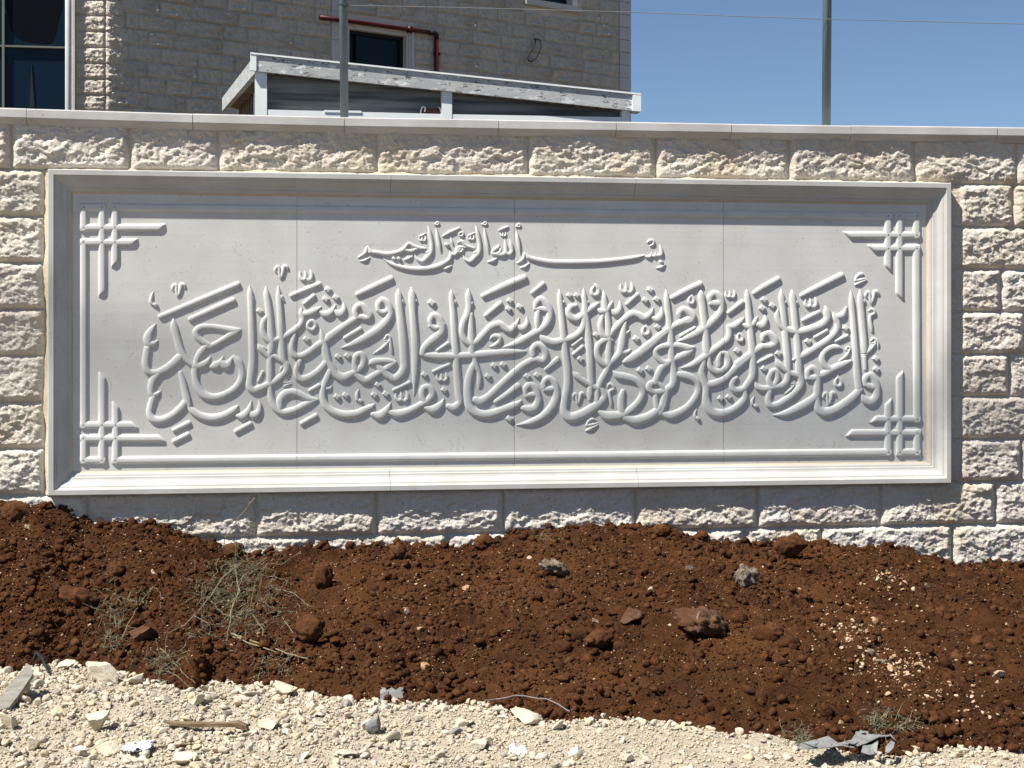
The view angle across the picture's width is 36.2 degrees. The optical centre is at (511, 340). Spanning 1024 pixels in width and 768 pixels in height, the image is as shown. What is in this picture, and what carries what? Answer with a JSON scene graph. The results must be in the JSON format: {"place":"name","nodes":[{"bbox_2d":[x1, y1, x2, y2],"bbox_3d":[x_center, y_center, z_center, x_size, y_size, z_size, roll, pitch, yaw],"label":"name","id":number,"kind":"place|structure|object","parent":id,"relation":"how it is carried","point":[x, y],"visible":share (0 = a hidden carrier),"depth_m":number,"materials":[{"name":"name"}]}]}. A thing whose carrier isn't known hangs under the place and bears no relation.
{"place":"outdoors","nodes":[
{"label":"outdoors","id":0,"kind":"place"},
{"bbox_2d":[420,106,440,113],"bbox_3d":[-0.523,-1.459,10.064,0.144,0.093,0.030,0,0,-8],"label":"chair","id":1,"kind":"object","parent":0,"point":[424,110],"visible":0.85,"depth_m":10.06,"materials":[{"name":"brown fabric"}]},
{"bbox_2d":[0,663,1023,767],"bbox_3d":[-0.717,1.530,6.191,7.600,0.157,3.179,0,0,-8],"label":"rubble ground","id":2,"kind":"structure","parent":0,"point":[726,746],"depth_m":5.89,"materials":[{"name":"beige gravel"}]},
{"bbox_2d":[0,712,17,728],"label":"limestone rock","id":3,"kind":"object","parent":2,"relation":"on","point":[9,722],"visible":1,"depth_m":6.14,"materials":[{"name":"beige stone"}]},
{"bbox_2d":[0,663,33,711],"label":"grey board","id":4,"kind":"object","parent":2,"relation":"on","point":[16,689],"visible":1,"depth_m":6.47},
{"bbox_2d":[20,696,30,702],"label":"limestone rock","id":5,"kind":"object","parent":2,"relation":"on","point":[26,699],"visible":1,"depth_m":6.45,"materials":[{"name":"beige stone"}]},
{"bbox_2d":[24,684,30,693],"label":"limestone rock","id":6,"kind":"object","parent":2,"relation":"on","point":[27,690],"visible":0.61,"depth_m":6.57,"materials":[{"name":"beige stone"}]},
{"bbox_2d":[26,738,41,750],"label":"limestone rock","id":7,"kind":"object","parent":2,"relation":"on","point":[32,744],"visible":1,"depth_m":5.90,"materials":[{"name":"beige stone"}]},
{"bbox_2d":[31,650,48,672],"bbox_3d":[-2.099,1.440,7.027,0.048,0.053,0.306,0,0,-32],"label":"black strip","id":8,"kind":"object","parent":2,"relation":"on","point":[40,656],"visible":1,"depth_m":7.10,"materials":[{"name":"rubber"}]},
{"bbox_2d":[56,659,76,668],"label":"limestone rock","id":9,"kind":"object","parent":2,"relation":"on","point":[66,663],"visible":1,"depth_m":7.10,"materials":[{"name":"beige stone"}]},
{"bbox_2d":[72,684,85,691],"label":"limestone rock","id":10,"kind":"object","parent":2,"relation":"on","point":[79,688],"visible":1,"depth_m":6.61,"materials":[{"name":"beige stone"}]},
{"bbox_2d":[73,746,85,750],"bbox_3d":[-1.602,1.512,5.811,0.049,0.010,0.033,0,0,23],"label":"plastic scrap","id":11,"kind":"object","parent":2,"relation":"on","point":[78,748],"visible":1,"depth_m":5.81,"materials":[{"name":"white plastic"}]},
{"bbox_2d":[83,709,109,731],"bbox_3d":[-1.617,1.489,6.130,0.102,0.088,0.082,0,0,-42],"label":"limestone rock","id":12,"kind":"object","parent":2,"relation":"on","point":[96,720],"visible":1,"depth_m":6.11,"materials":[{"name":"beige stone"}]},
{"bbox_2d":[86,661,119,683],"bbox_3d":[-1.779,1.449,6.817,0.150,0.102,0.116,0,0,-8],"label":"limestone rock","id":13,"kind":"object","parent":2,"relation":"on","point":[103,672],"visible":0.99,"depth_m":6.78,"materials":[{"name":"beige stone"}]},
{"bbox_2d":[95,741,118,756],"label":"limestone rock","id":14,"kind":"object","parent":2,"relation":"on","point":[104,748],"visible":1,"depth_m":5.81,"materials":[{"name":"beige stone"}]},
{"bbox_2d":[122,673,143,683],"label":"limestone rock","id":15,"kind":"object","parent":2,"relation":"on","point":[137,679],"visible":1,"depth_m":6.76,"materials":[{"name":"beige stone"}]},
{"bbox_2d":[120,740,153,751],"bbox_3d":[-1.379,1.540,5.881,0.115,0.110,0.273,0,0,4],"label":"plastic scrap","id":16,"kind":"object","parent":2,"relation":"on","point":[138,746],"visible":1,"depth_m":5.79,"materials":[{"name":"white plastic"}]},
{"bbox_2d":[128,636,194,686],"bbox_3d":[-1.530,1.399,6.848,0.285,0.249,0.532,0,0,-15],"label":"dry weed","id":17,"kind":"object","parent":2,"relation":"on","point":[160,661],"visible":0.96,"depth_m":6.84,"materials":[{"name":"grey plant"}]},
{"bbox_2d":[157,743,203,747],"bbox_3d":[-1.237,1.511,5.852,0.168,0.018,0.039,0,0,-23],"label":"stick","id":18,"kind":"object","parent":2,"relation":"on","point":[176,745],"visible":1,"depth_m":5.84,"materials":[{"name":"brown wood"}]},
{"bbox_2d":[172,751,191,764],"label":"limestone rock","id":19,"kind":"object","parent":2,"relation":"on","point":[182,757],"visible":1,"depth_m":5.65,"materials":[{"name":"beige stone"}]},
{"bbox_2d":[188,692,204,704],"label":"limestone rock","id":20,"kind":"object","parent":2,"relation":"on","point":[197,699],"visible":0.99,"depth_m":6.41,"materials":[{"name":"beige stone"}]},
{"bbox_2d":[163,719,248,729],"bbox_3d":[-1.187,1.490,6.082,0.329,0.035,0.035,0,0,0],"label":"wood strip","id":21,"kind":"object","parent":2,"relation":"on","point":[237,724],"visible":1,"depth_m":6.06,"materials":[{"name":"brown wood"}]},
{"bbox_2d":[258,717,280,729],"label":"limestone rock","id":22,"kind":"object","parent":2,"relation":"on","point":[269,723],"visible":1,"depth_m":6.09,"materials":[{"name":"beige stone"}]},
{"bbox_2d":[273,680,293,695],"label":"limestone rock","id":23,"kind":"object","parent":2,"relation":"on","point":[281,688],"visible":1,"depth_m":6.62,"materials":[{"name":"beige stone"}]},
{"bbox_2d":[0,666,624,767],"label":"rubble blocks","id":24,"kind":"object","parent":2,"relation":"on","point":[390,735],"depth_m":6.32,"materials":[{"name":"stone"}]},
{"bbox_2d":[336,749,359,755],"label":"limestone rock","id":25,"kind":"object","parent":2,"relation":"on","point":[348,752],"visible":1,"depth_m":5.74,"materials":[{"name":"beige stone"}]},
{"bbox_2d":[362,718,370,730],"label":"limestone rock","id":26,"kind":"object","parent":2,"relation":"on","point":[363,726],"visible":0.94,"depth_m":6.05,"materials":[{"name":"beige stone"}]},
{"bbox_2d":[365,715,380,734],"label":"grey rock","id":27,"kind":"object","parent":2,"relation":"on","point":[372,726],"visible":1,"depth_m":6.02,"materials":[{"name":"stone"}]},
{"bbox_2d":[449,727,461,734],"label":"grey rock","id":28,"kind":"object","parent":2,"relation":"on","point":[456,730],"visible":1,"depth_m":5.95,"materials":[{"name":"stone"}]},
{"bbox_2d":[454,717,468,726],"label":"limestone rock","id":29,"kind":"object","parent":2,"relation":"on","point":[461,722],"visible":0.95,"depth_m":6.09,"materials":[{"name":"beige stone"}]},
{"bbox_2d":[467,739,486,750],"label":"limestone rock","id":30,"kind":"object","parent":2,"relation":"on","point":[477,744],"visible":1,"depth_m":5.81,"materials":[{"name":"beige stone"}]},
{"bbox_2d":[492,707,502,711],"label":"limestone rock","id":31,"kind":"object","parent":2,"relation":"on","point":[497,709],"visible":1,"depth_m":6.26,"materials":[{"name":"beige stone"}]},
{"bbox_2d":[0,501,1023,758],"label":"soil mound","id":32,"kind":"object","parent":2,"relation":"on","point":[808,693],"visible":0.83,"depth_m":7.18,"materials":[{"name":"brown soil"}]},
{"bbox_2d":[0,500,30,521],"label":"soil clod","id":33,"kind":"object","parent":32,"relation":"on","point":[15,510],"visible":0.97,"depth_m":8.21,"materials":[{"name":"brown soil"}]},
{"bbox_2d":[58,585,99,606],"bbox_3d":[-2.074,1.232,7.527,0.201,0.122,0.166,0,0,-8],"label":"dirt clod","id":34,"kind":"object","parent":32,"relation":"on","point":[74,596],"visible":0.98,"depth_m":7.47,"materials":[{"name":"soil"}]},
{"bbox_2d":[106,561,126,576],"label":"dirt clod","id":35,"kind":"object","parent":32,"relation":"on","point":[119,567],"visible":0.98,"depth_m":7.78,"materials":[{"name":"soil"}]},
{"bbox_2d":[83,573,161,658],"bbox_3d":[-1.847,1.297,7.405,0.370,0.328,0.630,0,0,-8],"label":"dry weed","id":36,"kind":"object","parent":32,"relation":"on","point":[118,623],"visible":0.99,"depth_m":7.41,"materials":[{"name":"grey plant"}]},
{"bbox_2d":[128,625,156,642],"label":"pink stone","id":37,"kind":"object","parent":32,"relation":"on","point":[141,633],"visible":1,"depth_m":7.16,"materials":[{"name":"stone"}]},
{"bbox_2d":[224,542,243,559],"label":"soil clod","id":38,"kind":"object","parent":32,"relation":"on","point":[229,550],"visible":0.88,"depth_m":8.13,"materials":[{"name":"brown soil"}]},
{"bbox_2d":[166,497,312,682],"bbox_3d":[-1.299,1.145,7.614,0.687,0.708,1.840,0,0,-8],"label":"dry bush","id":39,"kind":"object","parent":32,"relation":"on","point":[253,564],"visible":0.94,"depth_m":7.71,"materials":[{"name":"grey plant"}]},
{"bbox_2d":[292,614,324,644],"bbox_3d":[-0.911,1.301,7.025,0.150,0.153,0.128,0,0,-8],"label":"dirt clod","id":40,"kind":"object","parent":32,"relation":"on","point":[308,628],"visible":1,"depth_m":7.00,"materials":[{"name":"soil"}]},
{"bbox_2d":[312,559,333,589],"bbox_3d":[-0.944,1.180,7.850,0.110,0.170,0.083,0,0,-8],"label":"dirt clod","id":41,"kind":"object","parent":32,"relation":"on","point":[323,575],"visible":1,"depth_m":7.83,"materials":[{"name":"soil"}]},
{"bbox_2d":[380,687,402,702],"bbox_3d":[-0.491,1.469,6.464,0.107,0.074,0.043,0,0,-1],"label":"torn card","id":42,"kind":"object","parent":32,"relation":"on","point":[398,692],"visible":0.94,"depth_m":6.47,"materials":[{"name":"white paper"}]},
{"bbox_2d":[388,542,406,560],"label":"soil clod","id":43,"kind":"object","parent":32,"relation":"on","point":[397,550],"visible":1,"depth_m":8.12,"materials":[{"name":"brown soil"}]},
{"bbox_2d":[404,607,409,614],"bbox_3d":[-0.495,1.271,7.358,0.027,0.039,0.020,0,0,19],"label":"pale chip","id":44,"kind":"object","parent":32,"relation":"on","point":[406,611],"visible":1,"depth_m":7.36,"materials":[{"name":"stone"}]},
{"bbox_2d":[421,662,430,669],"bbox_3d":[-0.370,1.394,6.710,0.042,0.034,0.031,0,0,-8],"label":"pale chip","id":45,"kind":"object","parent":32,"relation":"on","point":[423,664],"visible":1,"depth_m":6.70,"materials":[{"name":"stone"}]},
{"bbox_2d":[462,585,469,590],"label":"pale chip","id":46,"kind":"object","parent":32,"relation":"on","point":[465,587],"visible":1,"depth_m":7.80,"materials":[{"name":"stone"}]},
{"bbox_2d":[0,532,958,752],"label":"soil pebbles","id":47,"kind":"object","parent":32,"relation":"on","point":[840,647],"visible":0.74,"depth_m":7.38,"materials":[{"name":"brown soil"}]},
{"bbox_2d":[473,533,493,549],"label":"soil clod","id":48,"kind":"object","parent":32,"relation":"on","point":[482,541],"visible":0.96,"depth_m":8.56,"materials":[{"name":"brown soil"}]},
{"bbox_2d":[0,500,993,568],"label":"crest clods","id":49,"kind":"object","parent":32,"relation":"on","point":[324,544],"visible":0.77,"depth_m":8.59,"materials":[{"name":"soil"}]},
{"bbox_2d":[16,581,990,717],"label":"clods","id":50,"kind":"object","parent":32,"relation":"on","point":[763,633],"visible":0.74,"depth_m":6.73,"materials":[{"name":"soil"}]},
{"bbox_2d":[0,506,1022,745],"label":"pale grit","id":51,"kind":"object","parent":32,"relation":"on","point":[492,618],"visible":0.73,"depth_m":7.38,"materials":[{"name":"stone"}]},
{"bbox_2d":[0,508,1023,753],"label":"soil clods","id":52,"kind":"object","parent":32,"relation":"on","point":[560,660],"visible":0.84,"depth_m":7.30,"materials":[{"name":"brown soil"}]},
{"bbox_2d":[0,501,1023,752],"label":"soil crumbs","id":53,"kind":"object","parent":32,"relation":"on","point":[458,609],"visible":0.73,"depth_m":7.38,"materials":[{"name":"brown soil"}]},
{"bbox_2d":[0,615,1023,755],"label":"foot clods","id":54,"kind":"object","parent":32,"relation":"on","point":[931,747],"visible":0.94,"depth_m":6.22,"materials":[{"name":"soil"}]},
{"bbox_2d":[484,695,569,711],"bbox_3d":[0.074,1.447,6.281,0.393,0.028,0.070,0,0,30],"label":"wire arc","id":55,"kind":"object","parent":32,"relation":"on","point":[530,697],"visible":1,"depth_m":6.31,"materials":[{"name":"grey metal"}]},
{"bbox_2d":[528,530,551,542],"bbox_3d":[0.172,1.094,8.500,0.228,0.144,0.354,0,0,34],"label":"grass tuft","id":56,"kind":"object","parent":32,"relation":"on","point":[542,534],"visible":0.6,"depth_m":8.57,"materials":[{"name":"grey plant"}]},
{"bbox_2d":[538,558,567,576],"bbox_3d":[0.207,1.136,7.823,0.163,0.094,0.118,0,0,-8],"label":"concrete lump","id":57,"kind":"object","parent":32,"relation":"on","point":[554,566],"visible":1,"depth_m":7.79,"materials":[{"name":"grey concrete"}]},
{"bbox_2d":[582,629,614,648],"bbox_3d":[0.375,1.299,6.799,0.136,0.093,0.129,0,0,-8],"label":"dirt clod","id":58,"kind":"object","parent":32,"relation":"on","point":[599,638],"visible":0.99,"depth_m":6.76,"materials":[{"name":"soil"}]},
{"bbox_2d":[620,607,643,624],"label":"rock","id":59,"kind":"object","parent":32,"relation":"on","point":[631,614],"visible":1,"depth_m":7.00,"materials":[{"name":"stone"}]},
{"bbox_2d":[652,523,671,537],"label":"soil clod","id":60,"kind":"object","parent":32,"relation":"on","point":[661,530],"visible":1,"depth_m":8.58,"materials":[{"name":"brown soil"}]},
{"bbox_2d":[685,565,693,570],"bbox_3d":[0.883,1.139,7.831,0.055,0.037,0.027,0,0,-28],"label":"pale chip","id":61,"kind":"object","parent":32,"relation":"on","point":[690,567],"visible":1,"depth_m":7.83,"materials":[{"name":"stone"}]},
{"bbox_2d":[671,606,727,636],"bbox_3d":[0.832,1.236,6.856,0.267,0.142,0.212,0,0,-8],"label":"flat rock","id":62,"kind":"object","parent":32,"relation":"on","point":[702,620],"visible":0.99,"depth_m":6.79,"materials":[{"name":"stone"}]},
{"bbox_2d":[697,530,709,540],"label":"soil clod","id":63,"kind":"object","parent":32,"relation":"on","point":[703,535],"visible":0.95,"depth_m":8.79,"materials":[{"name":"brown soil"}]},
{"bbox_2d":[733,563,759,587],"bbox_3d":[1.136,1.136,7.568,0.126,0.121,0.098,0,0,-26],"label":"concrete wedge","id":64,"kind":"object","parent":32,"relation":"on","point":[744,576],"visible":1,"depth_m":7.54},
{"bbox_2d":[761,621,783,638],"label":"dirt clod","id":65,"kind":"object","parent":32,"relation":"on","point":[777,629],"visible":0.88,"depth_m":6.70,"materials":[{"name":"soil"}]},
{"bbox_2d":[773,532,807,558],"bbox_3d":[1.512,1.114,8.505,0.186,0.153,0.111,0,0,7],"label":"soil clod","id":66,"kind":"object","parent":32,"relation":"on","point":[794,545],"visible":1,"depth_m":8.47,"materials":[{"name":"brown soil"}]},
{"bbox_2d":[779,719,814,748],"bbox_3d":[1.067,1.468,5.794,0.165,0.168,0.214,0,0,-8],"label":"grass tuft","id":67,"kind":"object","parent":32,"relation":"on","point":[799,737],"visible":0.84,"depth_m":5.80,"materials":[{"name":"green plant"}]},
{"bbox_2d":[795,730,895,754],"bbox_3d":[1.240,1.446,5.627,0.438,0.044,0.267,0,0,-44],"label":"torn sheet","id":68,"kind":"object","parent":32,"relation":"on","point":[858,739],"visible":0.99,"depth_m":5.58,"materials":[{"name":"white plastic"}]},
{"bbox_2d":[867,648,874,656],"bbox_3d":[1.516,1.319,6.629,0.039,0.033,0.037,0,0,-8],"label":"pale chip","id":69,"kind":"object","parent":32,"relation":"on","point":[870,651],"visible":1,"depth_m":6.62,"materials":[{"name":"stone"}]},
{"bbox_2d":[872,616,877,625],"bbox_3d":[1.660,1.284,7.161,0.032,0.044,0.026,0,0,-8],"label":"pale chip","id":70,"kind":"object","parent":32,"relation":"on","point":[875,620],"visible":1,"depth_m":7.16,"materials":[{"name":"stone"}]},
{"bbox_2d":[875,659,888,662],"bbox_3d":[1.556,1.341,6.559,0.056,0.023,0.070,0,0,32],"label":"pale chip","id":71,"kind":"object","parent":32,"relation":"on","point":[881,660],"visible":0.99,"depth_m":6.54,"materials":[{"name":"stone"}]},
{"bbox_2d":[887,663,896,672],"bbox_3d":[1.569,1.357,6.481,0.048,0.041,0.031,0,0,-32],"label":"pale chip","id":72,"kind":"object","parent":32,"relation":"on","point":[889,666],"visible":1,"depth_m":6.48,"materials":[{"name":"stone"}]},
{"bbox_2d":[857,701,929,741],"bbox_3d":[1.406,1.423,5.787,0.281,0.188,0.198,0,0,-38],"label":"grass tuft","id":73,"kind":"object","parent":32,"relation":"on","point":[881,720],"visible":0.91,"depth_m":5.78,"materials":[{"name":"grey plant"}]},
{"bbox_2d":[790,567,1020,727],"bbox_3d":[1.664,1.306,7.296,0.900,0.296,2.976,0,0,3],"label":"gravel spill","id":74,"kind":"object","parent":32,"relation":"on","point":[877,578],"visible":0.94,"depth_m":6.58,"materials":[{"name":"gravel"}]},
{"bbox_2d":[993,670,1004,676],"bbox_3d":[1.962,1.349,6.335,0.048,0.042,0.043,0,0,-8],"label":"pale chip","id":75,"kind":"object","parent":32,"relation":"on","point":[999,673],"visible":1,"depth_m":6.32,"materials":[{"name":"stone"}]},
{"bbox_2d":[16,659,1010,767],"bbox_3d":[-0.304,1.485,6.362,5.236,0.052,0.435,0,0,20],"label":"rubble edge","id":76,"kind":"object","parent":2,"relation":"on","point":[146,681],"visible":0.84,"depth_m":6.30,"materials":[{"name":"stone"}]},
{"bbox_2d":[509,743,526,756],"bbox_3d":[0.023,1.514,5.799,0.065,0.022,0.132,0,0,-8],"label":"white scrap","id":77,"kind":"object","parent":2,"relation":"on","point":[518,750],"visible":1,"depth_m":5.80,"materials":[{"name":"plastic"}]},
{"bbox_2d":[510,707,543,723],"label":"limestone rock","id":78,"kind":"object","parent":2,"relation":"on","point":[525,716],"visible":1,"depth_m":6.13,"materials":[{"name":"beige stone"}]},
{"bbox_2d":[552,720,563,729],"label":"limestone rock","id":79,"kind":"object","parent":2,"relation":"on","point":[558,724],"visible":1,"depth_m":6.04,"materials":[{"name":"beige stone"}]},
{"bbox_2d":[568,745,584,758],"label":"limestone rock","id":80,"kind":"object","parent":2,"relation":"on","point":[577,751],"visible":1,"depth_m":5.70,"materials":[{"name":"beige stone"}]},
{"bbox_2d":[620,753,634,760],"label":"limestone rock","id":81,"kind":"object","parent":2,"relation":"on","point":[626,757],"visible":1,"depth_m":5.66,"materials":[{"name":"beige stone"}]},
{"bbox_2d":[630,0,1023,126],"label":"sky","id":82,"kind":"structure","parent":0,"point":[703,68],"materials":[{"name":"blue"}]},
{"label":"ground","id":83,"kind":"structure","parent":0,"visible":0},
{"bbox_2d":[0,0,630,121],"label":"stone building","id":84,"kind":"structure","parent":83,"relation":"on","point":[175,56],"depth_m":26.09,"materials":[{"name":"stone"}]},
{"bbox_2d":[0,48,1,107],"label":"window pane","id":85,"kind":"structure","parent":84,"relation":"in","point":[0,48],"depth_m":24.58,"materials":[{"name":"blue glass"}]},
{"bbox_2d":[0,0,1,44],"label":"window pane","id":86,"kind":"structure","parent":84,"relation":"in","point":[0,0],"depth_m":24.58,"materials":[{"name":"blue glass"}]},
{"bbox_2d":[5,48,64,109],"bbox_3d":[-7.494,-3.509,24.664,0.919,2.160,0.010,0,0,-8],"label":"window pane","id":87,"kind":"structure","parent":84,"relation":"in","point":[48,65],"depth_m":24.66,"materials":[{"name":"blue glass"}]},
{"bbox_2d":[5,0,64,46],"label":"window pane","id":88,"kind":"structure","parent":84,"relation":"in","point":[10,39],"depth_m":24.68,"materials":[{"name":"blue glass"}]},
{"bbox_2d":[349,34,398,67],"bbox_3d":[-2.461,-4.214,27.825,1.146,2.427,0.010,0,0,-37],"label":"window pane","id":89,"kind":"structure","parent":84,"relation":"in","point":[371,50],"depth_m":27.84,"materials":[{"name":"blue glass"}]},
{"bbox_2d":[319,15,440,71],"bbox_3d":[-2.288,-4.700,27.643,2.503,1.836,0.130,0,0,-37],"label":"red pipe","id":90,"kind":"object","parent":84,"relation":"attached to","point":[411,29],"visible":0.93,"depth_m":27.92,"materials":[{"name":"metal"}]},
{"bbox_2d":[527,38,540,61],"bbox_3d":[0.403,-5.488,29.617,0.358,0.485,0.120,0,0,-43],"label":"cable loop","id":91,"kind":"object","parent":84,"relation":"attached to","point":[533,48],"visible":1,"depth_m":29.62,"materials":[{"name":"black rubber"}]},
{"bbox_2d":[543,0,565,3],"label":"window pane","id":92,"kind":"structure","parent":84,"relation":"in","point":[556,1],"depth_m":30.32,"materials":[{"name":"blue glass"}]},
{"bbox_2d":[222,52,640,121],"bbox_3d":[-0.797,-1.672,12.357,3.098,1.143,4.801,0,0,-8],"label":"kiosk","id":93,"kind":"object","parent":83,"relation":"on","point":[271,84],"visible":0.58,"depth_m":10.03,"materials":[{"name":"white metal"}]},
{"bbox_2d":[0,108,1023,565],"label":"boundary wall","id":94,"kind":"structure","parent":83,"relation":"on","point":[972,512],"depth_m":8.77,"materials":[{"name":"stone"}]},
{"bbox_2d":[339,0,347,116],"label":"fence post","id":95,"kind":"object","parent":94,"relation":"on","point":[343,21],"depth_m":8.69,"materials":[{"name":"metal"}]},
{"bbox_2d":[346,5,1017,23],"bbox_3d":[2.069,-1.876,9.128,6.096,0.045,0.012,0,0,-8],"label":"fence wire","id":96,"kind":"object","parent":95,"relation":"attached to","point":[682,14],"visible":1,"depth_m":8.97,"materials":[{"name":"black metal"}]},
{"bbox_2d":[40,167,950,495],"bbox_3d":[0.012,-0.058,8.715,5.112,1.762,0.102,0,0,-8],"label":"carved panel","id":97,"kind":"object","parent":94,"relation":"attached to","point":[250,331],"visible":1,"depth_m":8.71,"materials":[{"name":"stone"}]},
{"bbox_2d":[822,0,831,124],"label":"fence post","id":98,"kind":"object","parent":94,"relation":"on","point":[826,70],"visible":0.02,"depth_m":9.10,"materials":[{"name":"metal"}]}
]}

